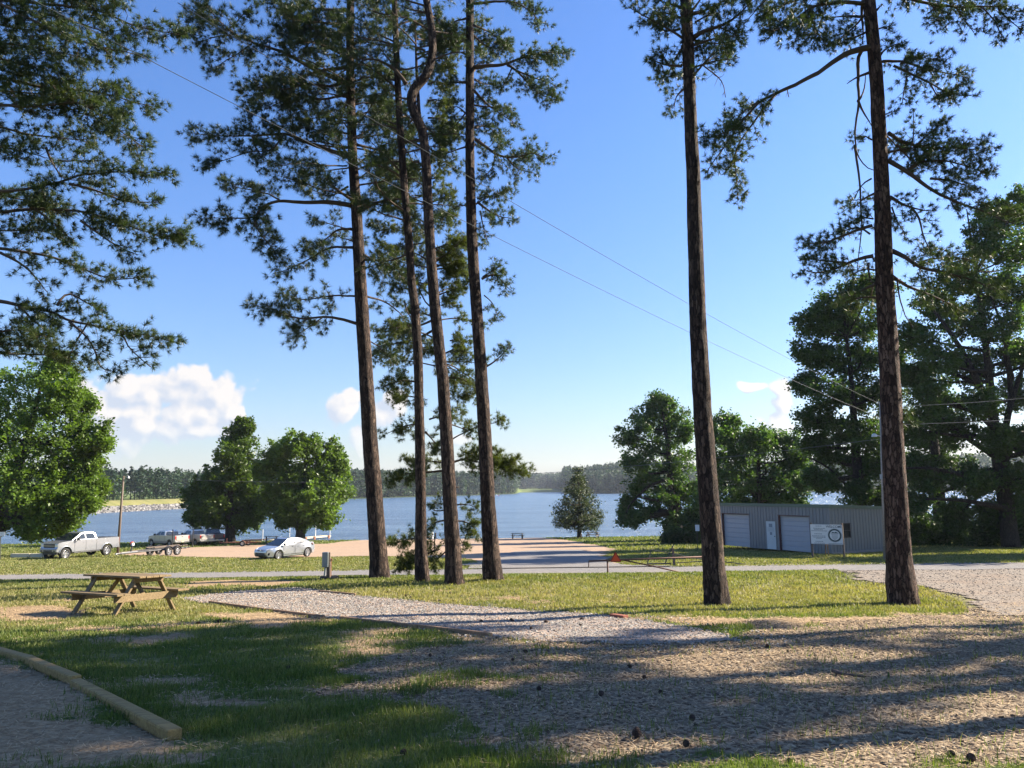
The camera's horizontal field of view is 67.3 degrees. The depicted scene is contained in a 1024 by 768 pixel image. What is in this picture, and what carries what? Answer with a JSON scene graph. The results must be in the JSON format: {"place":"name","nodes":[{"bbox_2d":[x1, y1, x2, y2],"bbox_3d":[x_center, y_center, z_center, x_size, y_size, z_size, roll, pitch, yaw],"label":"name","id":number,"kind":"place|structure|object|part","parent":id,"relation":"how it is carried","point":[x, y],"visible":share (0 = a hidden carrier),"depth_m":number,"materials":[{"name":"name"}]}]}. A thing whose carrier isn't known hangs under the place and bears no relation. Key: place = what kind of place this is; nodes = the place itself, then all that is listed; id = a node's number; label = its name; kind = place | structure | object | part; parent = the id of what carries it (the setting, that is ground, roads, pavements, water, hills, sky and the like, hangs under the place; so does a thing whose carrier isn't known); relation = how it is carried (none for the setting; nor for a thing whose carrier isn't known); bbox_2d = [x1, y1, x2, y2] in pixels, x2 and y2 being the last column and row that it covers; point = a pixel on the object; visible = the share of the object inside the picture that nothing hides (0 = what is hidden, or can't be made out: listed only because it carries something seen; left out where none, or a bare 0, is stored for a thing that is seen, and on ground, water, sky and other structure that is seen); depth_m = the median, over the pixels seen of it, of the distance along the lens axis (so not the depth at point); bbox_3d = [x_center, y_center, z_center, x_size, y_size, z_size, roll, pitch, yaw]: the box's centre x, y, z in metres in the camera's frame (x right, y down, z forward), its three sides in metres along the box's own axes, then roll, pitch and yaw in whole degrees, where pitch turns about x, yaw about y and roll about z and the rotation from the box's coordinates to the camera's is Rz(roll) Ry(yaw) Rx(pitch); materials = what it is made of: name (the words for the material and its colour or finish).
{"place":"outdoors","nodes":[
{"label":"outdoors","id":0,"kind":"place"},
{"bbox_2d":[57,499,182,505],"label":"embankment","id":1,"kind":"structure","parent":0,"point":[140,502],"depth_m":312.11,"materials":[{"name":"beige stone"}]},
{"bbox_2d":[56,503,185,513],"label":"rubble","id":2,"kind":"object","parent":1,"relation":"on","point":[131,508],"visible":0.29,"depth_m":300.46,"materials":[{"name":"grey stone"}]},
{"bbox_2d":[264,536,278,541],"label":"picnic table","id":3,"kind":"object","parent":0,"point":[270,538],"visible":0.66,"depth_m":102.07,"materials":[{"name":"grey wood"}]},
{"bbox_2d":[1,491,1014,543],"bbox_3d":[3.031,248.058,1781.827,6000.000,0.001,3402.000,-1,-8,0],"label":"lake","id":4,"kind":"structure","parent":0,"point":[527,514],"depth_m":177.22,"materials":[{"name":"liquid"}]},
{"bbox_2d":[269,535,330,540],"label":"dock","id":5,"kind":"object","parent":4,"relation":"on","point":[328,536],"visible":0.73,"depth_m":113.00,"materials":[{"name":"grey metal"}]},
{"bbox_2d":[0,537,1023,767],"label":"ground","id":6,"kind":"structure","parent":0,"point":[135,730],"depth_m":6.60,"materials":[{"name":"soil"}]},
{"bbox_2d":[0,532,4,558],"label":"sign","id":7,"kind":"object","parent":6,"relation":"on","point":[2,533],"visible":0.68,"depth_m":58.98,"materials":[{"name":"white metal"}]},
{"bbox_2d":[0,647,35,663],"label":"landscape timber","id":8,"kind":"object","parent":6,"relation":"on","point":[12,654],"visible":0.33,"depth_m":9.40,"materials":[{"name":"brown wood"}]},
{"bbox_2d":[10,553,30,556],"bbox_3d":[-39.274,13.716,61.531,1.904,0.325,0.250,-3,-8,15],"label":"wheel stop","id":9,"kind":"object","parent":6,"relation":"on","point":[20,554],"visible":0.92,"depth_m":61.44,"materials":[{"name":"grey concrete"}]},
{"bbox_2d":[30,553,43,556],"bbox_3d":[-37.742,13.624,61.138,1.164,0.314,0.250,-3,-8,15],"label":"wheel stop","id":10,"kind":"object","parent":6,"relation":"on","point":[36,555],"visible":0.71,"depth_m":61.02,"materials":[{"name":"grey concrete"}]},
{"bbox_2d":[26,657,81,683],"bbox_3d":[-4.976,3.092,8.315,0.105,0.165,1.770,7,-11,-44],"label":"landscape timber","id":11,"kind":"object","parent":6,"relation":"on","point":[54,671],"visible":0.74,"depth_m":8.19,"materials":[{"name":"brown wood"}]},
{"bbox_2d":[0,349,119,545],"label":"broadleaf tree","id":12,"kind":"object","parent":6,"relation":"on","point":[28,511],"visible":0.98,"depth_m":66.19,"materials":[{"name":"green plant"}]},
{"bbox_2d":[39,531,119,558],"bbox_3d":[-34.379,12.798,61.381,2.480,1.980,5.760,-4,-8,22],"label":"pickup truck","id":13,"kind":"object","parent":6,"relation":"on","point":[66,545],"visible":0.98,"depth_m":60.42,"materials":[{"name":"silver metal"}]},
{"bbox_3d":[-33.555,12.087,61.234,0.134,0.413,0.820,-4,-8,22],"label":"side window","id":14,"kind":"part","parent":13,"relation":"part of","materials":[{"name":"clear glass"}]},
{"bbox_2d":[0,0,204,385],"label":"pine tree","id":15,"kind":"object","parent":6,"relation":"on","point":[23,70],"visible":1,"depth_m":16.22,"materials":[{"name":"green plant"}]},
{"bbox_2d":[116,475,129,552],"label":"lamp post","id":16,"kind":"object","parent":6,"relation":"on","point":[120,518],"visible":0.86,"depth_m":71.04,"materials":[{"name":"brown wood"}]},
{"bbox_2d":[60,572,188,616],"bbox_3d":[-7.915,4.307,15.754,1.847,0.795,1.630,-6,-12,29],"label":"picnic table","id":17,"kind":"object","parent":6,"relation":"on","point":[126,593],"visible":0.91,"depth_m":15.58,"materials":[{"name":"brown wood"}]},
{"bbox_2d":[70,678,181,740],"bbox_3d":[-3.342,2.720,6.511,0.105,0.215,2.824,6,-10,-42],"label":"landscape timber","id":18,"kind":"object","parent":6,"relation":"on","point":[152,723],"visible":0.84,"depth_m":6.05,"materials":[{"name":"brown wood"}]},
{"bbox_2d":[148,530,188,545],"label":"pickup truck","id":19,"kind":"object","parent":6,"relation":"on","point":[163,537],"visible":0.93,"depth_m":93.45,"materials":[{"name":"beige paint"}]},
{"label":"rear window","id":20,"kind":"part","parent":19,"relation":"part of","materials":[{"name":"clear glass"}]},
{"bbox_2d":[181,529,214,544],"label":"pickup truck","id":21,"kind":"object","parent":6,"relation":"on","point":[201,536],"visible":0.65,"depth_m":95.43,"materials":[{"name":"beige paint"}]},
{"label":"rear window","id":22,"kind":"part","parent":21,"relation":"part of","materials":[{"name":"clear glass"}]},
{"bbox_2d":[204,528,224,544],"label":"pickup truck","id":23,"kind":"object","parent":6,"relation":"on","point":[219,536],"visible":0.56,"depth_m":97.56,"materials":[{"name":"paint"}]},
{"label":"rear window","id":24,"kind":"part","parent":23,"relation":"part of","materials":[{"name":"black glass"}]},
{"bbox_2d":[176,415,267,541],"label":"maple tree","id":25,"kind":"object","parent":6,"relation":"on","point":[217,502],"visible":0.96,"depth_m":103.84,"materials":[{"name":"green plant"}]},
{"bbox_2d":[265,608,324,618],"bbox_3d":[-4.121,4.324,14.488,0.050,0.224,2.520,6,-10,-40],"label":"edging board","id":26,"kind":"object","parent":6,"relation":"on","point":[298,613],"visible":0.66,"depth_m":14.27,"materials":[{"name":"brown wood"}]},
{"bbox_2d":[247,427,356,538],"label":"maple tree","id":27,"kind":"object","parent":6,"relation":"on","point":[286,500],"visible":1,"depth_m":100.45,"materials":[{"name":"green plant"}]},
{"bbox_2d":[174,0,439,578],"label":"pine tree","id":28,"kind":"object","parent":6,"relation":"on","point":[287,97],"visible":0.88,"depth_m":24.71,"materials":[{"name":"green plant"}]},
{"bbox_2d":[322,552,331,577],"bbox_3d":[-5.642,5.629,23.404,0.210,1.014,0.331,-5,-9,27],"label":"hookup pedestal","id":29,"kind":"object","parent":6,"relation":"on","point":[326,561],"visible":0.76,"depth_m":23.36,"materials":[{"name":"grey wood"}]},
{"bbox_2d":[114,538,630,567],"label":"parking lot","id":30,"kind":"structure","parent":6,"relation":"on","point":[361,547],"depth_m":76.32,"materials":[{"name":"beige sand"}]},
{"bbox_2d":[115,529,193,555],"bbox_3d":[-29.313,13.027,62.594,2.358,2.001,6.875,-4,-8,22],"label":"boat trailer","id":31,"kind":"object","parent":30,"relation":"on","point":[159,549],"visible":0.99,"depth_m":63.32,"materials":[{"name":"black metal"}]},
{"bbox_2d":[219,539,264,545],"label":"boat trailer","id":32,"kind":"object","parent":30,"relation":"on","point":[248,542],"visible":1,"depth_m":91.88,"materials":[{"name":"metal"}]},
{"bbox_2d":[254,537,314,558],"bbox_3d":[-16.621,11.991,56.358,2.100,1.450,4.535,-6,-9,33],"label":"sedan","id":33,"kind":"object","parent":30,"relation":"on","point":[278,548],"visible":0.98,"depth_m":55.69,"materials":[{"name":"paint"}]},
{"bbox_3d":[-16.237,11.414,55.713,0.151,0.354,1.050,-6,-9,33],"label":"side window","id":34,"kind":"part","parent":33,"relation":"part of","materials":[{"name":"white glass"}]},
{"bbox_3d":[-15.637,11.522,56.635,0.143,0.334,1.020,-6,-9,33],"label":"side window","id":35,"kind":"part","parent":33,"relation":"part of","materials":[{"name":"white glass"}]},
{"bbox_2d":[510,533,522,538],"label":"picnic table","id":36,"kind":"object","parent":30,"relation":"on","point":[512,535],"visible":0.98,"depth_m":102.91,"materials":[{"name":"grey wood"}]},
{"bbox_2d":[323,0,476,581],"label":"pine tree","id":37,"kind":"object","parent":6,"relation":"on","point":[421,568],"visible":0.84,"depth_m":23.39,"materials":[{"name":"green plant"}]},
{"bbox_2d":[332,0,490,584],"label":"pine tree","id":38,"kind":"object","parent":6,"relation":"on","point":[453,572],"visible":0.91,"depth_m":22.49,"materials":[{"name":"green plant"}]},
{"bbox_2d":[363,0,536,574],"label":"pine tree","id":39,"kind":"object","parent":6,"relation":"on","point":[449,252],"visible":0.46,"depth_m":28.02,"materials":[{"name":"green pine needle"},{"name":"bark"}]},
{"bbox_2d":[418,624,492,636],"bbox_3d":[-0.871,3.664,11.410,0.050,0.164,1.737,6,-10,-42],"label":"edging board","id":40,"kind":"object","parent":6,"relation":"on","point":[473,632],"visible":0.65,"depth_m":11.26,"materials":[{"name":"brown wood"}]},
{"bbox_2d":[187,588,731,643],"bbox_3d":[-2.103,4.376,14.998,14.088,0.577,3.768,-8,-11,43],"label":"gravel pad","id":41,"kind":"object","parent":6,"relation":"on","point":[667,634],"visible":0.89,"depth_m":13.13,"materials":[{"name":"grey gravel"}]},
{"bbox_2d":[208,601,264,609],"bbox_3d":[-5.883,4.728,16.372,0.050,0.177,2.683,7,-11,-44],"label":"edging board","id":42,"kind":"object","parent":41,"relation":"on","point":[236,605],"visible":0.61,"depth_m":16.35,"materials":[{"name":"brown wood"}]},
{"bbox_2d":[319,590,355,594],"bbox_3d":[-4.363,5.208,19.175,1.498,0.099,0.050,-7,-10,41],"label":"edging board","id":43,"kind":"object","parent":41,"relation":"on","point":[336,592],"visible":0.74,"depth_m":19.18,"materials":[{"name":"brown wood"}]},
{"bbox_2d":[339,616,418,628],"bbox_3d":[-2.243,3.957,12.767,2.151,0.168,0.050,-8,-11,43],"label":"edging board","id":44,"kind":"object","parent":41,"relation":"on","point":[411,625],"visible":0.67,"depth_m":12.60,"materials":[{"name":"brown wood"}]},
{"bbox_2d":[609,613,627,617],"bbox_3d":[1.835,3.994,13.211,0.120,0.087,0.377,4,-9,-31],"label":"wood block","id":45,"kind":"object","parent":41,"relation":"on","point":[618,615],"depth_m":13.17,"materials":[{"name":"orange wood"}]},
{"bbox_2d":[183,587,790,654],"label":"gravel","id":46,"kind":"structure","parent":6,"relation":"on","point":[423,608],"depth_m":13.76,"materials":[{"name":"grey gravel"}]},
{"bbox_2d":[430,0,575,580],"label":"pine tree","id":47,"kind":"object","parent":6,"relation":"on","point":[491,565],"visible":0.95,"depth_m":23.40,"materials":[{"name":"green plant"}]},
{"bbox_2d":[0,535,1023,767],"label":"grass","id":48,"kind":"structure","parent":6,"relation":"on","point":[310,670],"depth_m":11.39,"materials":[{"name":"green plant"}]},
{"bbox_2d":[0,582,1023,767],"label":"pine straw","id":49,"kind":"object","parent":6,"relation":"on","point":[629,654],"visible":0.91,"depth_m":7.52,"materials":[{"name":"brown plant"}]},
{"bbox_2d":[549,464,607,537],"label":"cedar tree","id":50,"kind":"object","parent":6,"relation":"on","point":[577,518],"visible":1,"depth_m":103.49,"materials":[{"name":"green plant"}]},
{"bbox_2d":[585,532,600,537],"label":"picnic table","id":51,"kind":"object","parent":6,"relation":"on","point":[596,534],"visible":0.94,"depth_m":103.13,"materials":[{"name":"grey wood"}]},
{"bbox_2d":[632,726,641,739],"bbox_3d":[0.858,2.400,5.288,0.068,0.084,0.068,-1,-8,0],"label":"pine cone","id":52,"kind":"object","parent":6,"relation":"on","point":[636,733],"visible":0.99,"depth_m":5.28,"materials":[{"name":"brown plant"}]},
{"bbox_2d":[588,552,701,572],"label":"pipe gate","id":53,"kind":"structure","parent":6,"relation":"on","point":[615,558],"depth_m":32.46,"materials":[{"name":"metal"}]},
{"bbox_2d":[609,388,697,533],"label":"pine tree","id":54,"kind":"object","parent":6,"relation":"on","point":[673,494],"visible":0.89,"depth_m":93.70,"materials":[{"name":"green plant"}]},
{"bbox_2d":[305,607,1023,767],"bbox_3d":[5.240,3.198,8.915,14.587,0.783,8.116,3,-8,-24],"label":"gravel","id":55,"kind":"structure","parent":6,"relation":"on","point":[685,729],"depth_m":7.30,"materials":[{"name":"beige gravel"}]},
{"bbox_2d":[658,502,700,543],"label":"bush","id":56,"kind":"object","parent":6,"relation":"on","point":[687,534],"visible":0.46,"depth_m":82.32,"materials":[{"name":"green plant"}]},
{"bbox_2d":[682,739,689,746],"bbox_3d":[1.137,2.348,5.024,0.048,0.046,0.048,2,-8,-16],"label":"pine cone","id":57,"kind":"object","parent":6,"relation":"on","point":[685,743],"visible":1,"depth_m":5.01,"materials":[{"name":"brown plant"}]},
{"bbox_2d":[619,0,759,605],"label":"pine tree","id":58,"kind":"object","parent":6,"relation":"on","point":[715,585],"visible":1,"depth_m":16.70,"materials":[{"name":"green plant"}]},
{"bbox_2d":[689,714,694,720],"bbox_3d":[1.357,2.514,5.794,0.048,0.048,0.059,2,-8,-22],"label":"pine cone","id":59,"kind":"object","parent":6,"relation":"on","point":[692,717],"visible":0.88,"depth_m":5.78,"materials":[{"name":"brown plant"}]},
{"bbox_2d":[647,545,745,565],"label":"farm gate","id":60,"kind":"structure","parent":6,"relation":"on","point":[672,553],"depth_m":42.05,"materials":[{"name":"brown metal"}]},
{"bbox_2d":[695,525,699,549],"bbox_3d":[14.225,11.849,58.907,0.320,2.104,0.086,-1,-8,0],"label":"sign","id":61,"kind":"object","parent":6,"relation":"on","point":[697,529],"visible":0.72,"depth_m":58.96,"materials":[{"name":"white metal"}]},
{"bbox_2d":[714,691,726,697],"bbox_3d":[1.799,2.683,6.626,0.029,0.027,0.227,1,-8,-10],"label":"fallen branch","id":62,"kind":"object","parent":6,"relation":"on","point":[718,693],"visible":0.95,"depth_m":6.64,"materials":[{"name":"brown wood"}]},
{"bbox_2d":[686,407,815,519],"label":"broadleaf tree","id":63,"kind":"object","parent":6,"relation":"on","point":[759,486],"visible":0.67,"depth_m":82.32,"materials":[{"name":"green plant"}]},
{"bbox_2d":[720,503,882,553],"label":"metal shed","id":64,"kind":"structure","parent":6,"relation":"on","point":[771,526],"depth_m":55.10,"materials":[{"name":"grey metal"}]},
{"bbox_2d":[724,514,749,546],"bbox_3d":[17.722,11.478,60.362,0.025,2.482,2.986,3,-9,-27],"label":"roller door","id":65,"kind":"structure","parent":64,"relation":"in","point":[737,533],"depth_m":60.40,"materials":[{"name":"white metal"}]},
{"bbox_2d":[766,521,776,549],"bbox_3d":[19.210,11.216,57.012,0.115,2.040,0.883,3,-9,-27],"label":"door","id":66,"kind":"structure","parent":64,"relation":"in","point":[770,525],"depth_m":56.99,"materials":[{"name":"white metal"}]},
{"bbox_2d":[780,516,810,551],"bbox_3d":[20.410,10.747,55.202,0.025,2.482,2.844,3,-9,-27],"label":"roller door","id":67,"kind":"structure","parent":64,"relation":"in","point":[795,531],"depth_m":55.23,"materials":[{"name":"white metal"}]},
{"bbox_2d":[843,524,849,536],"bbox_3d":[23.068,10.105,53.077,0.710,0.956,0.060,3,-9,-27],"label":"window","id":68,"kind":"structure","parent":64,"relation":"in","point":[846,526],"depth_m":53.06,"materials":[{"name":"black glass"}]},
{"bbox_2d":[843,523,850,537],"bbox_3d":[23.084,10.101,53.046,0.810,1.016,0.050,3,-9,-27],"label":"window frame","id":69,"kind":"structure","parent":64,"relation":"in","point":[843,523],"depth_m":53.08,"materials":[{"name":"black plastic"}]},
{"bbox_2d":[810,523,844,557],"bbox_3d":[20.371,10.066,49.272,2.014,2.340,1.344,-7,-10,37],"label":"welcome board","id":70,"kind":"object","parent":6,"relation":"on","point":[826,534],"visible":0.98,"depth_m":48.82,"materials":[{"name":"white wood"}]},
{"bbox_2d":[831,669,866,676],"bbox_3d":[3.349,2.914,7.714,0.112,0.063,0.451,2,-8,-19],"label":"fallen branch","id":71,"kind":"object","parent":6,"relation":"on","point":[835,671],"visible":0.91,"depth_m":7.68,"materials":[{"name":"brown wood"}]},
{"bbox_2d":[784,267,922,505],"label":"oak tree","id":72,"kind":"object","parent":6,"relation":"on","point":[822,319],"visible":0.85,"depth_m":66.16,"materials":[{"name":"green plant"}]},
{"bbox_2d":[695,0,1023,605],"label":"pine tree","id":73,"kind":"object","parent":6,"relation":"on","point":[901,586],"visible":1,"depth_m":16.45,"materials":[{"name":"green plant"}]},
{"bbox_2d":[871,402,885,559],"bbox_3d":[21.907,5.790,45.591,0.869,9.526,0.365,1,-8,-14],"label":"utility pole","id":74,"kind":"object","parent":6,"relation":"on","point":[882,496],"visible":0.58,"depth_m":45.52,"materials":[{"name":"brown wood"}]},
{"bbox_2d":[33,0,877,416],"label":"power line","id":75,"kind":"object","parent":74,"relation":"attached to","point":[367,172],"visible":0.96,"depth_m":17.62,"materials":[{"name":"metal"}]},
{"bbox_2d":[130,439,876,481],"bbox_3d":[-6.961,6.347,58.690,63.945,2.035,0.024,-4,-8,24],"label":"power line","id":76,"kind":"object","parent":74,"relation":"attached to","point":[553,472],"visible":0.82,"depth_m":52.48,"materials":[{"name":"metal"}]},
{"bbox_2d":[178,3,879,403],"bbox_3d":[8.388,-2.476,29.332,0.016,3.150,44.124,-7,-10,38],"label":"power line","id":77,"kind":"object","parent":74,"relation":"attached to","point":[450,165],"visible":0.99,"depth_m":16.67,"materials":[{"name":"metal"}]},
{"bbox_2d":[904,419,1019,424],"bbox_3d":[29.068,2.097,46.087,13.739,0.579,0.018,-1,-8,0],"label":"power line","id":78,"kind":"object","parent":74,"relation":"attached to","point":[961,422],"visible":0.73,"depth_m":46.06,"materials":[{"name":"metal"}]},
{"bbox_2d":[916,398,1022,405],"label":"power line","id":79,"kind":"object","parent":74,"relation":"attached to","point":[970,402],"visible":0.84,"depth_m":46.22,"materials":[{"name":"metal"}]},
{"bbox_2d":[847,569,1023,614],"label":"gravel drive","id":80,"kind":"structure","parent":6,"relation":"on","point":[938,579],"depth_m":19.37,"materials":[{"name":"beige gravel"}]},
{"bbox_2d":[906,361,978,524],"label":"oak tree","id":81,"kind":"object","parent":6,"relation":"on","point":[936,448],"visible":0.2,"depth_m":70.06,"materials":[{"name":"green plant"}]},
{"bbox_2d":[909,511,979,546],"bbox_3d":[36.156,12.516,64.691,8.989,4.744,6.199,-1,-8,0],"label":"bush","id":82,"kind":"object","parent":6,"relation":"on","point":[929,533],"visible":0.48,"depth_m":63.65,"materials":[{"name":"green plant"}]},
{"bbox_2d":[947,750,955,757],"bbox_3d":[2.725,2.295,4.770,0.051,0.048,0.054,-7,-10,38],"label":"pine cone","id":83,"kind":"object","parent":6,"relation":"on","point":[952,752],"visible":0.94,"depth_m":4.75,"materials":[{"name":"brown plant"}]},
{"bbox_2d":[880,183,1023,547],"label":"oak tree","id":84,"kind":"object","parent":6,"relation":"on","point":[999,444],"visible":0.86,"depth_m":59.63,"materials":[{"name":"green plant"}]},
{"bbox_2d":[966,753,975,761],"bbox_3d":[2.812,2.288,4.711,0.053,0.053,0.068,-4,-5,24],"label":"pine cone","id":85,"kind":"object","parent":6,"relation":"on","point":[971,756],"visible":0.97,"depth_m":4.69,"materials":[{"name":"brown plant"}]},
{"bbox_2d":[959,497,1023,546],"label":"bush","id":86,"kind":"object","parent":6,"relation":"on","point":[990,539],"visible":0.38,"depth_m":60.35,"materials":[{"name":"green plant"}]},
{"bbox_2d":[0,562,1023,579],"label":"road","id":87,"kind":"structure","parent":0,"point":[934,566],"depth_m":39.45,"materials":[{"name":"grey asphalt"}]},
{"bbox_2d":[0,0,1023,491],"label":"sky","id":88,"kind":"structure","parent":0,"point":[584,356],"materials":[{"name":"blue"}]},
{"bbox_2d":[105,478,994,501],"bbox_3d":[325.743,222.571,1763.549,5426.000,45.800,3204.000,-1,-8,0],"label":"hills","id":89,"kind":"structure","parent":0,"point":[522,490],"depth_m":811.62,"materials":[{"name":"green plant"}]},
{"bbox_2d":[0,462,218,500],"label":"forest","id":90,"kind":"object","parent":89,"relation":"on","point":[151,485],"visible":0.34,"depth_m":383.46,"materials":[{"name":"green plant"}]},
{"bbox_2d":[240,466,520,497],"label":"forest","id":91,"kind":"object","parent":89,"relation":"on","point":[471,486],"visible":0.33,"depth_m":750.08,"materials":[{"name":"green plant"}]},
{"bbox_2d":[511,465,571,488],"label":"forest","id":92,"kind":"object","parent":89,"relation":"on","point":[541,480],"visible":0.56,"depth_m":1426.52,"materials":[{"name":"green plant"}]},
{"bbox_2d":[557,460,664,492],"bbox_3d":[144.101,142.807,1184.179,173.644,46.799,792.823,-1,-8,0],"label":"forest","id":93,"kind":"object","parent":89,"relation":"on","point":[600,480],"visible":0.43,"depth_m":847.73,"materials":[{"name":"green plant"}]},
{"bbox_2d":[658,452,1023,488],"bbox_3d":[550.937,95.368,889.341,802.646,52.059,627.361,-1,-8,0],"label":"forest","id":94,"kind":"object","parent":89,"relation":"on","point":[985,460],"visible":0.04,"depth_m":811.98,"materials":[{"name":"green plant"}]},
{"bbox_2d":[463,550,666,567],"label":"driveway","id":95,"kind":"structure","parent":0,"point":[546,558],"depth_m":48.51,"materials":[{"name":"grey asphalt"}]},
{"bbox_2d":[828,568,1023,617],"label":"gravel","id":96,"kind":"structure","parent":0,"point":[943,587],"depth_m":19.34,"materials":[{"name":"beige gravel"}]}
]}

